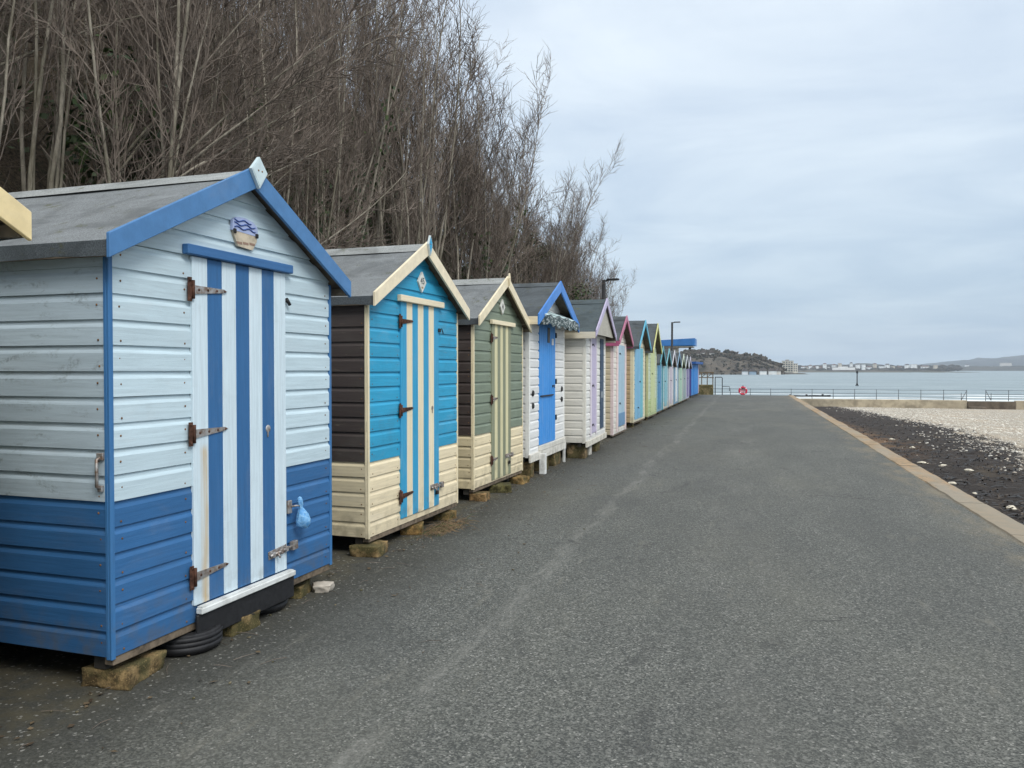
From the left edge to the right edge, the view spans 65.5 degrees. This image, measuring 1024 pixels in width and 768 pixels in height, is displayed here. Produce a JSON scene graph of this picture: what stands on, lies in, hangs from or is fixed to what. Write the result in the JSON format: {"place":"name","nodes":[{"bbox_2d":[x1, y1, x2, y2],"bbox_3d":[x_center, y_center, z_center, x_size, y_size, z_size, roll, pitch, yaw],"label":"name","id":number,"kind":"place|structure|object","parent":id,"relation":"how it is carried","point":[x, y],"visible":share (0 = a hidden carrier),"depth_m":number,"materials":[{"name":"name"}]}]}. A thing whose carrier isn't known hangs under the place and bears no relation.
{"place":"outdoors","nodes":[
{"label":"outdoors","id":0,"kind":"place"},
{"bbox_2d":[0,0,465,423],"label":"bank","id":1,"kind":"structure","parent":0,"point":[41,165],"depth_m":10.81,"materials":[{"name":"plant"}]},
{"bbox_2d":[0,0,26,134],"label":"bare tree","id":2,"kind":"object","parent":1,"relation":"on","point":[3,68],"visible":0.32,"depth_m":9.71,"materials":[{"name":"brown plant"}]},
{"bbox_2d":[0,0,55,159],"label":"bare tree","id":3,"kind":"object","parent":1,"relation":"on","point":[3,101],"visible":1,"depth_m":7.21,"materials":[{"name":"brown plant"}]},
{"bbox_2d":[0,0,100,190],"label":"bare tree","id":4,"kind":"object","parent":1,"relation":"on","point":[54,170],"visible":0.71,"depth_m":8.47,"materials":[{"name":"brown plant"}]},
{"bbox_2d":[49,0,87,102],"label":"bare tree","id":5,"kind":"object","parent":1,"relation":"on","point":[86,71],"visible":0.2,"depth_m":11.31,"materials":[{"name":"brown plant"}]},
{"bbox_2d":[16,34,197,187],"bbox_3d":[-4.817,-2.461,10.028,2.073,2.996,2.855,0,1,7],"label":"ivy shrub","id":6,"kind":"object","parent":1,"relation":"on","point":[72,139],"visible":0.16,"depth_m":9.44,"materials":[{"name":"green plant"}]},
{"bbox_2d":[0,0,236,146],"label":"leaning tree","id":7,"kind":"object","parent":1,"relation":"on","point":[2,63],"visible":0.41,"depth_m":8.93,"materials":[{"name":"brown plant"}]},
{"bbox_2d":[7,0,250,183],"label":"bare tree","id":8,"kind":"object","parent":1,"relation":"on","point":[176,75],"visible":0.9,"depth_m":8.52,"materials":[{"name":"brown plant"}]},
{"bbox_2d":[83,0,218,161],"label":"bare tree","id":9,"kind":"object","parent":1,"relation":"on","point":[108,44],"visible":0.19,"depth_m":10.26,"materials":[{"name":"brown plant"}]},
{"bbox_2d":[138,0,206,177],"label":"bare tree","id":10,"kind":"object","parent":1,"relation":"on","point":[170,37],"visible":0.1,"depth_m":10.77,"materials":[{"name":"brown plant"}]},
{"bbox_2d":[102,0,271,179],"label":"bare tree","id":11,"kind":"object","parent":1,"relation":"on","point":[215,86],"visible":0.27,"depth_m":10.13,"materials":[{"name":"brown plant"}]},
{"bbox_2d":[159,0,233,172],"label":"bare tree","id":12,"kind":"object","parent":1,"relation":"on","point":[211,52],"visible":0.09,"depth_m":12.22,"materials":[{"name":"brown plant"}]},
{"bbox_2d":[97,58,368,192],"bbox_3d":[-3.726,-1.966,9.389,3.478,4.024,5.918,0,1,16],"label":"leaning tree","id":13,"kind":"object","parent":1,"relation":"on","point":[241,155],"visible":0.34,"depth_m":9.45,"materials":[{"name":"brown plant"}]},
{"bbox_2d":[191,0,284,169],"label":"bare tree","id":14,"kind":"object","parent":1,"relation":"on","point":[222,95],"visible":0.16,"depth_m":13.51,"materials":[{"name":"brown plant"}]},
{"bbox_2d":[40,0,437,186],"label":"leaning tree","id":15,"kind":"object","parent":1,"relation":"on","point":[133,146],"visible":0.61,"depth_m":8.83,"materials":[{"name":"brown plant"}]},
{"bbox_2d":[0,0,496,279],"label":"undergrowth","id":16,"kind":"object","parent":1,"relation":"on","point":[26,149],"depth_m":10.86,"materials":[{"name":"brown plant"}]},
{"bbox_2d":[201,0,313,169],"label":"bare tree","id":17,"kind":"object","parent":1,"relation":"on","point":[249,57],"visible":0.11,"depth_m":14.91,"materials":[{"name":"brown plant"}]},
{"bbox_2d":[222,0,339,209],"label":"bare tree","id":18,"kind":"object","parent":1,"relation":"on","point":[258,116],"visible":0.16,"depth_m":13.28,"materials":[{"name":"brown plant"}]},
{"bbox_2d":[208,0,379,248],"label":"bare tree","id":19,"kind":"object","parent":1,"relation":"on","point":[298,188],"visible":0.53,"depth_m":11.59,"materials":[{"name":"brown plant"}]},
{"bbox_2d":[254,0,336,203],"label":"bare tree","id":20,"kind":"object","parent":1,"relation":"on","point":[286,66],"visible":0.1,"depth_m":15.79,"materials":[{"name":"brown plant"}]},
{"bbox_2d":[188,93,451,248],"bbox_3d":[-3.117,-2.100,10.697,4.814,4.498,2.659,-1,1,-43],"label":"leaning tree","id":21,"kind":"object","parent":1,"relation":"on","point":[362,216],"visible":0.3,"depth_m":11.34,"materials":[{"name":"brown plant"}]},
{"bbox_2d":[257,0,387,248],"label":"bare tree","id":22,"kind":"object","parent":1,"relation":"on","point":[336,154],"visible":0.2,"depth_m":14.43,"materials":[{"name":"brown plant"}]},
{"bbox_2d":[270,1,380,226],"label":"bare tree","id":23,"kind":"object","parent":1,"relation":"on","point":[342,97],"visible":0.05,"depth_m":18.42,"materials":[{"name":"brown plant"}]},
{"bbox_2d":[262,0,411,247],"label":"bare tree","id":24,"kind":"object","parent":1,"relation":"on","point":[355,170],"visible":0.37,"depth_m":13.65,"materials":[{"name":"brown plant"}]},
{"bbox_2d":[279,0,436,248],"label":"bare tree","id":25,"kind":"object","parent":1,"relation":"on","point":[355,112],"visible":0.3,"depth_m":15.64,"materials":[{"name":"brown plant"}]},
{"bbox_2d":[291,0,435,247],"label":"bare tree","id":26,"kind":"object","parent":1,"relation":"on","point":[380,148],"visible":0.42,"depth_m":12.68,"materials":[{"name":"brown plant"}]},
{"bbox_2d":[312,0,448,246],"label":"bare tree","id":27,"kind":"object","parent":1,"relation":"on","point":[379,220],"visible":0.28,"depth_m":16.34,"materials":[{"name":"brown plant"}]},
{"bbox_2d":[362,18,437,245],"bbox_3d":[-2.818,-5.942,19.581,2.064,6.159,1.519,0,1,-10],"label":"bare tree","id":28,"kind":"object","parent":1,"relation":"on","point":[387,232],"visible":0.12,"depth_m":19.61,"materials":[{"name":"brown plant"}]},
{"bbox_2d":[366,0,463,244],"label":"bare tree","id":29,"kind":"object","parent":1,"relation":"on","point":[421,194],"visible":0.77,"depth_m":15.02,"materials":[{"name":"brown plant"}]},
{"bbox_2d":[359,1,471,245],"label":"bare tree","id":30,"kind":"object","parent":1,"relation":"on","point":[397,151],"visible":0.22,"depth_m":18.27,"materials":[{"name":"brown plant"}]},
{"bbox_2d":[381,27,456,248],"bbox_3d":[-2.184,-4.600,19.015,2.258,7.503,2.280,-1,1,-35],"label":"bare tree","id":31,"kind":"object","parent":1,"relation":"on","point":[394,161],"visible":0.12,"depth_m":18.53,"materials":[{"name":"brown plant"}]},
{"bbox_2d":[335,0,519,260],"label":"bare tree","id":32,"kind":"object","parent":1,"relation":"on","point":[455,143],"visible":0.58,"depth_m":16.83,"materials":[{"name":"brown plant"}]},
{"bbox_2d":[362,34,514,268],"bbox_3d":[-2.057,-4.881,20.120,3.184,7.519,3.671,-1,1,-27],"label":"bare tree","id":33,"kind":"object","parent":1,"relation":"on","point":[460,153],"visible":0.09,"depth_m":19.75,"materials":[{"name":"brown plant"}]},
{"bbox_2d":[401,43,557,283],"bbox_3d":[-0.742,-3.697,18.355,3.071,9.192,3.396,1,1,30],"label":"bare tree","id":34,"kind":"object","parent":1,"relation":"on","point":[491,222],"visible":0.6,"depth_m":18.49,"materials":[{"name":"brown plant"}]},
{"bbox_2d":[439,123,529,277],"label":"bare tree","id":35,"kind":"object","parent":1,"relation":"on","point":[498,216],"visible":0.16,"depth_m":21.74,"materials":[{"name":"brown plant"}]},
{"bbox_2d":[407,0,579,279],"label":"bare tree","id":36,"kind":"object","parent":1,"relation":"on","point":[467,202],"visible":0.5,"depth_m":19.52,"materials":[{"name":"brown plant"}]},
{"bbox_2d":[447,91,542,278],"bbox_3d":[-0.377,-3.516,19.937,2.068,7.120,3.352,0,1,-20],"label":"bare tree","id":37,"kind":"object","parent":1,"relation":"on","point":[511,207],"visible":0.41,"depth_m":19.94,"materials":[{"name":"brown plant"}]},
{"bbox_2d":[466,137,536,282],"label":"bare tree","id":38,"kind":"object","parent":1,"relation":"on","point":[508,218],"visible":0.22,"depth_m":23.07,"materials":[{"name":"brown plant"}]},
{"bbox_2d":[477,140,550,283],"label":"bare tree","id":39,"kind":"object","parent":1,"relation":"on","point":[524,267],"visible":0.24,"depth_m":25.31,"materials":[{"name":"brown plant"}]},
{"bbox_2d":[494,231,593,299],"bbox_3d":[0.829,-3.309,27.702,4.298,4.541,3.866,0,1,16],"label":"ivy shrub","id":40,"kind":"object","parent":1,"relation":"on","point":[575,293],"visible":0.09,"depth_m":27.11,"materials":[{"name":"green plant"}]},
{"bbox_2d":[516,192,581,290],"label":"bare tree","id":41,"kind":"object","parent":1,"relation":"on","point":[558,232],"visible":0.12,"depth_m":29.21,"materials":[{"name":"brown plant"}]},
{"bbox_2d":[478,139,623,283],"bbox_3d":[1.026,-4.123,26.297,5.278,7.853,2.757,0,1,-2],"label":"leaning tree","id":42,"kind":"object","parent":1,"relation":"on","point":[577,203],"visible":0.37,"depth_m":25.96,"materials":[{"name":"brown plant"}]},
{"bbox_2d":[516,176,588,296],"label":"bare tree","id":43,"kind":"object","parent":1,"relation":"on","point":[554,256],"visible":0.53,"depth_m":26.00,"materials":[{"name":"brown plant"}]},
{"bbox_2d":[517,187,591,299],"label":"bare tree","id":44,"kind":"object","parent":1,"relation":"on","point":[570,285],"visible":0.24,"depth_m":27.66,"materials":[{"name":"brown plant"}]},
{"bbox_2d":[522,180,591,283],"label":"bare tree","id":45,"kind":"object","parent":1,"relation":"on","point":[581,210],"visible":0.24,"depth_m":27.68,"materials":[{"name":"brown plant"}]},
{"bbox_2d":[547,223,600,299],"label":"bare tree","id":46,"kind":"object","parent":1,"relation":"on","point":[587,272],"visible":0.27,"depth_m":27.70,"materials":[{"name":"brown plant"}]},
{"bbox_2d":[540,208,609,299],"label":"leaning tree","id":47,"kind":"object","parent":1,"relation":"on","point":[593,245],"visible":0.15,"depth_m":30.34,"materials":[{"name":"brown plant"}]},
{"bbox_2d":[549,211,621,299],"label":"bare tree","id":48,"kind":"object","parent":1,"relation":"on","point":[593,285],"visible":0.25,"depth_m":30.47,"materials":[{"name":"brown plant"}]},
{"bbox_2d":[588,258,631,315],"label":"leaning tree","id":49,"kind":"object","parent":1,"relation":"on","point":[610,276],"visible":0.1,"depth_m":31.84,"materials":[{"name":"brown plant"}]},
{"bbox_2d":[661,338,696,352],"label":"canopy building","id":50,"kind":"structure","parent":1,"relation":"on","point":[689,343],"depth_m":63.45,"materials":[{"name":"blue metal"}]},
{"bbox_2d":[0,395,1023,767],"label":"road","id":51,"kind":"structure","parent":0,"point":[744,581],"depth_m":4.51,"materials":[{"name":"asphalt"}]},
{"bbox_2d":[0,187,31,240],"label":"beach hut","id":52,"kind":"object","parent":51,"relation":"on","point":[15,219],"visible":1,"depth_m":3.11,"materials":[{"name":"wood"}]},
{"bbox_2d":[81,650,166,690],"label":"concrete block","id":53,"kind":"structure","parent":51,"relation":"on","point":[129,674],"depth_m":3.88,"materials":[{"name":"concrete"}]},
{"bbox_2d":[0,157,350,669],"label":"beach hut","id":54,"kind":"object","parent":53,"relation":"on","point":[172,335],"visible":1,"depth_m":4.14,"materials":[{"name":"wood"}]},
{"bbox_2d":[187,256,286,605],"bbox_3d":[-1.595,0.251,4.687,0.042,1.896,0.894,0,1,18],"label":"door","id":55,"kind":"structure","parent":54,"relation":"in","point":[237,426],"depth_m":4.64,"materials":[{"name":"wood"}]},
{"bbox_2d":[296,496,310,528],"bbox_3d":[-1.362,0.836,5.199,0.098,0.211,0.104,-1,1,-25],"label":"plastic bag","id":56,"kind":"object","parent":54,"relation":"hanging from","point":[303,519],"visible":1,"depth_m":5.17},
{"bbox_2d":[151,625,222,656],"bbox_3d":[-1.815,1.404,4.438,0.380,0.123,0.380,0,1,16],"label":"car tyre","id":57,"kind":"object","parent":51,"relation":"on","point":[193,642],"visible":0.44,"depth_m":4.29,"materials":[{"name":"black rubber"}]},
{"bbox_2d":[223,610,260,636],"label":"concrete block","id":58,"kind":"structure","parent":51,"relation":"on","point":[248,623],"depth_m":4.68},
{"bbox_2d":[291,578,311,598],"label":"concrete block","id":59,"kind":"structure","parent":51,"relation":"on","point":[302,589],"depth_m":5.40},
{"bbox_2d":[312,581,334,592],"bbox_3d":[-1.323,1.421,5.561,0.159,0.071,0.131,0,1,-9],"label":"rubble lump","id":60,"kind":"object","parent":51,"relation":"on","point":[322,586],"visible":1,"depth_m":5.51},
{"bbox_2d":[0,421,669,751],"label":"litter","id":61,"kind":"object","parent":51,"relation":"on","point":[69,725],"visible":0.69,"depth_m":4.61,"materials":[{"name":"brown plant"}]},
{"bbox_2d":[349,540,387,557],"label":"concrete block","id":62,"kind":"structure","parent":51,"relation":"on","point":[376,548],"depth_m":6.57,"materials":[{"name":"concrete"}]},
{"bbox_2d":[325,235,469,543],"bbox_3d":[-1.829,-0.031,7.790,2.285,2.715,2.044,0,1,19],"label":"beach hut","id":63,"kind":"object","parent":62,"relation":"on","point":[399,313],"visible":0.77,"depth_m":7.07,"materials":[{"name":"wood"}]},
{"bbox_2d":[399,301,443,518],"bbox_3d":[-0.846,0.230,7.501,0.065,1.945,0.915,0,1,19],"label":"door","id":64,"kind":"structure","parent":63,"relation":"in","point":[419,330],"depth_m":7.45,"materials":[{"name":"wood"}]},
{"bbox_2d":[400,521,423,534],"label":"concrete block","id":65,"kind":"structure","parent":51,"relation":"on","point":[417,528],"depth_m":7.42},
{"bbox_2d":[433,510,456,520],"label":"concrete block","id":66,"kind":"structure","parent":51,"relation":"on","point":[445,515],"depth_m":8.14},
{"bbox_2d":[417,515,478,538],"bbox_3d":[-0.642,1.393,7.739,0.616,0.105,1.176,1,1,37],"label":"grass tuft","id":67,"kind":"object","parent":51,"relation":"on","point":[447,526],"visible":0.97,"depth_m":7.67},
{"bbox_2d":[469,491,489,501],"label":"concrete block","id":68,"kind":"structure","parent":51,"relation":"on","point":[481,496],"depth_m":9.32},
{"bbox_2d":[452,273,531,494],"bbox_3d":[-1.103,-0.067,10.460,2.285,2.685,2.044,0,1,18],"label":"beach hut","id":69,"kind":"object","parent":68,"relation":"on","point":[490,389],"visible":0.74,"depth_m":9.82,"materials":[{"name":"wood"}]},
{"bbox_2d":[490,324,513,480],"bbox_3d":[-0.125,0.222,10.156,0.065,1.930,0.799,0,1,18],"label":"door","id":70,"kind":"structure","parent":69,"relation":"in","point":[501,454],"depth_m":10.13,"materials":[{"name":"wood"}]},
{"bbox_2d":[489,482,511,492],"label":"concrete block","id":71,"kind":"structure","parent":51,"relation":"on","point":[501,487],"depth_m":9.96,"materials":[{"name":"green stone"}]},
{"bbox_2d":[518,460,533,477],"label":"timber block","id":72,"kind":"structure","parent":51,"relation":"on","point":[528,468],"depth_m":11.33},
{"bbox_2d":[512,281,578,462],"bbox_3d":[-0.337,-0.246,12.532,2.429,2.674,2.646,0,1,17],"label":"beach hut","id":73,"kind":"object","parent":72,"relation":"on","point":[550,312],"visible":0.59,"depth_m":11.94,"materials":[{"name":"wood"}]},
{"bbox_2d":[538,323,554,444],"bbox_3d":[0.550,-0.022,12.198,0.055,1.840,0.958,0,1,17],"label":"door","id":74,"kind":"structure","parent":73,"relation":"in","point":[546,350],"depth_m":12.13,"materials":[{"name":"blue wood"}]},
{"bbox_2d":[567,443,587,458],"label":"timber block","id":75,"kind":"structure","parent":51,"relation":"on","point":[574,450],"depth_m":13.78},
{"bbox_2d":[564,298,616,447],"bbox_3d":[0.615,-0.256,14.910,2.358,2.644,2.356,0,1,16],"label":"beach hut","id":76,"kind":"object","parent":75,"relation":"on","point":[584,384],"visible":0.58,"depth_m":13.88,"materials":[{"name":"wood"}]},
{"bbox_2d":[592,336,595,432],"bbox_3d":[1.480,-0.003,14.347,0.055,1.760,0.478,0,1,16],"label":"door","id":77,"kind":"structure","parent":76,"relation":"in","point":[593,339],"depth_m":14.34,"materials":[{"name":"purple wood"}]},
{"bbox_2d":[605,315,633,437],"bbox_3d":[1.575,-0.209,18.882,2.318,2.788,2.076,0,1,17],"label":"beach hut","id":78,"kind":"object","parent":51,"relation":"on","point":[615,406],"visible":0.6,"depth_m":18.12,"materials":[{"name":"wood"}]},
{"bbox_2d":[618,345,624,413],"bbox_3d":[2.574,0.033,18.744,0.055,1.880,0.928,0,1,17],"label":"door","id":79,"kind":"structure","parent":78,"relation":"in","point":[621,378],"depth_m":18.74,"materials":[{"name":"blue wood"}]},
{"bbox_2d":[689,362,702,397],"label":"kiosk","id":80,"kind":"object","parent":51,"relation":"on","point":[694,381],"visible":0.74,"depth_m":43.74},
{"bbox_2d":[788,395,1023,544],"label":"kerb","id":81,"kind":"structure","parent":51,"relation":"on","point":[1009,526],"depth_m":10.30,"materials":[{"name":"beige concrete"}]},
{"bbox_3d":[3.133,1.105,21.198,0.226,0.115,0.264,0,1,16],"label":"concrete block","id":82,"kind":"object","parent":51,"relation":"on","visible":0},
{"bbox_2d":[626,320,650,424],"bbox_3d":[2.560,-0.351,22.171,2.328,2.828,2.214,0,1,18],"label":"beach hut","id":83,"kind":"object","parent":82,"relation":"on","point":[635,383],"visible":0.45,"depth_m":21.34,"materials":[{"name":"wood"}]},
{"bbox_2d":[634,348,642,419],"bbox_3d":[3.472,-0.024,21.757,0.055,1.920,1.438,0,1,18],"label":"door","id":84,"kind":"structure","parent":83,"relation":"in","point":[638,400],"depth_m":21.67,"materials":[{"name":"blue wood"}]},
{"bbox_3d":[3.978,1.049,24.083,0.231,0.115,0.271,0,1,16],"label":"concrete block","id":85,"kind":"object","parent":51,"relation":"on","visible":0},
{"bbox_2d":[644,324,661,418],"bbox_3d":[3.427,-0.436,25.064,2.328,2.928,2.184,0,1,17],"label":"beach hut","id":86,"kind":"object","parent":85,"relation":"on","point":[651,374],"visible":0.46,"depth_m":24.48,"materials":[{"name":"wood"}]},
{"bbox_2d":[650,352,654,412],"bbox_3d":[4.381,-0.063,24.825,0.026,1.880,0.898,0,1,17],"label":"door","id":87,"kind":"structure","parent":86,"relation":"in","point":[652,358],"depth_m":24.75,"materials":[{"name":"green wood"}]},
{"bbox_3d":[4.676,1.002,26.530,0.203,0.109,0.216,0,1,16],"label":"concrete block","id":88,"kind":"object","parent":51,"relation":"on","visible":0},
{"bbox_2d":[656,346,665,412],"bbox_3d":[4.045,-0.160,27.335,2.288,2.288,1.744,0,1,17],"label":"beach hut","id":89,"kind":"object","parent":88,"relation":"on","point":[661,360],"visible":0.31,"depth_m":26.96,"materials":[{"name":"wood"}]},
{"bbox_3d":[5.255,0.966,28.447,0.205,0.108,0.211,0,1,16],"label":"concrete block","id":90,"kind":"object","parent":51,"relation":"on","visible":0},
{"bbox_2d":[662,348,671,410],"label":"beach hut","id":91,"kind":"object","parent":90,"relation":"on","point":[665,381],"visible":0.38,"depth_m":28.81,"materials":[{"name":"wood"}]},
{"bbox_3d":[5.845,0.929,30.403,0.192,0.109,0.225,0,1,16],"label":"concrete block","id":92,"kind":"object","parent":51,"relation":"on","visible":0},
{"bbox_2d":[668,350,676,407],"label":"beach hut","id":93,"kind":"object","parent":92,"relation":"on","point":[670,379],"visible":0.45,"depth_m":30.63,"materials":[{"name":"wood"}]},
{"bbox_3d":[6.847,0.864,33.763,0.197,0.111,0.225,0,1,16],"label":"concrete block","id":94,"kind":"object","parent":51,"relation":"on","visible":0},
{"bbox_2d":[673,352,681,404],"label":"beach hut","id":95,"kind":"object","parent":94,"relation":"on","point":[675,382],"visible":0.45,"depth_m":32.65,"materials":[{"name":"wood"}]},
{"bbox_3d":[7.118,0.846,34.621,0.203,0.106,0.226,0,1,16],"label":"concrete block","id":96,"kind":"object","parent":51,"relation":"on","visible":0},
{"bbox_2d":[678,354,685,402],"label":"beach hut","id":97,"kind":"object","parent":96,"relation":"on","point":[680,378],"visible":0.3,"depth_m":34.85,"materials":[{"name":"wood"}]},
{"bbox_3d":[7.691,0.810,36.536,0.209,0.111,0.211,0,1,16],"label":"concrete block","id":98,"kind":"object","parent":51,"relation":"on","visible":0},
{"bbox_2d":[682,355,688,400],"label":"beach hut","id":99,"kind":"object","parent":98,"relation":"on","point":[684,380],"visible":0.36,"depth_m":36.88,"materials":[{"name":"wood"}]},
{"bbox_2d":[207,0,1023,379],"label":"sky","id":100,"kind":"structure","parent":0,"point":[803,182],"materials":[{"name":"grey"}]},
{"bbox_2d":[691,352,805,374],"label":"headland","id":101,"kind":"structure","parent":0,"point":[708,361],"depth_m":715.11,"materials":[{"name":"plant"}]},
{"bbox_2d":[680,348,786,374],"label":"headland woods","id":102,"kind":"object","parent":101,"relation":"on","point":[734,355],"visible":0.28,"depth_m":738.01,"materials":[{"name":"plant"}]},
{"bbox_2d":[699,371,1023,400],"bbox_3d":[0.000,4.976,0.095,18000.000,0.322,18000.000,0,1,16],"label":"sea","id":103,"kind":"structure","parent":0,"point":[923,384],"depth_m":255.45,"materials":[{"name":"liquid"}]},
{"bbox_2d":[798,369,981,372],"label":"town shore","id":104,"kind":"structure","parent":0,"point":[905,371],"depth_m":1235.58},
{"bbox_2d":[801,367,950,370],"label":"pier","id":105,"kind":"structure","parent":104,"relation":"on","point":[844,368],"depth_m":1389.64,"materials":[{"name":"white metal"}]},
{"bbox_2d":[798,364,963,370],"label":"town woods","id":106,"kind":"object","parent":104,"relation":"on","point":[949,367],"visible":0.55,"depth_m":1861.81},
{"bbox_2d":[798,363,1023,370],"bbox_3d":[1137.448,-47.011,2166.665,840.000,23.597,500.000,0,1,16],"label":"coast hills","id":107,"kind":"structure","parent":0,"point":[994,368],"depth_m":2169.83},
{"bbox_2d":[815,406,1023,524],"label":"beach","id":108,"kind":"structure","parent":0,"point":[840,413],"depth_m":25.43,"materials":[{"name":"gravel"}]},
{"bbox_2d":[800,399,1023,409],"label":"sea wall","id":109,"kind":"structure","parent":108,"relation":"on","point":[948,404],"depth_m":76.22,"materials":[{"name":"beige concrete"}]},
{"bbox_2d":[713,388,966,399],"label":"railing","id":110,"kind":"object","parent":109,"relation":"on","point":[854,393],"visible":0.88,"depth_m":78.12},
{"bbox_2d":[832,416,1023,523],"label":"seaweed","id":111,"kind":"object","parent":108,"relation":"on","point":[1020,516],"visible":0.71,"depth_m":20.39,"materials":[{"name":"plant"}]},
{"bbox_2d":[920,355,1023,366],"bbox_3d":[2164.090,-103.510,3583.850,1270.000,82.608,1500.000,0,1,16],"label":"downs","id":112,"kind":"structure","parent":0,"point":[1016,360],"depth_m":3866.76,"materials":[{"name":"grey"}]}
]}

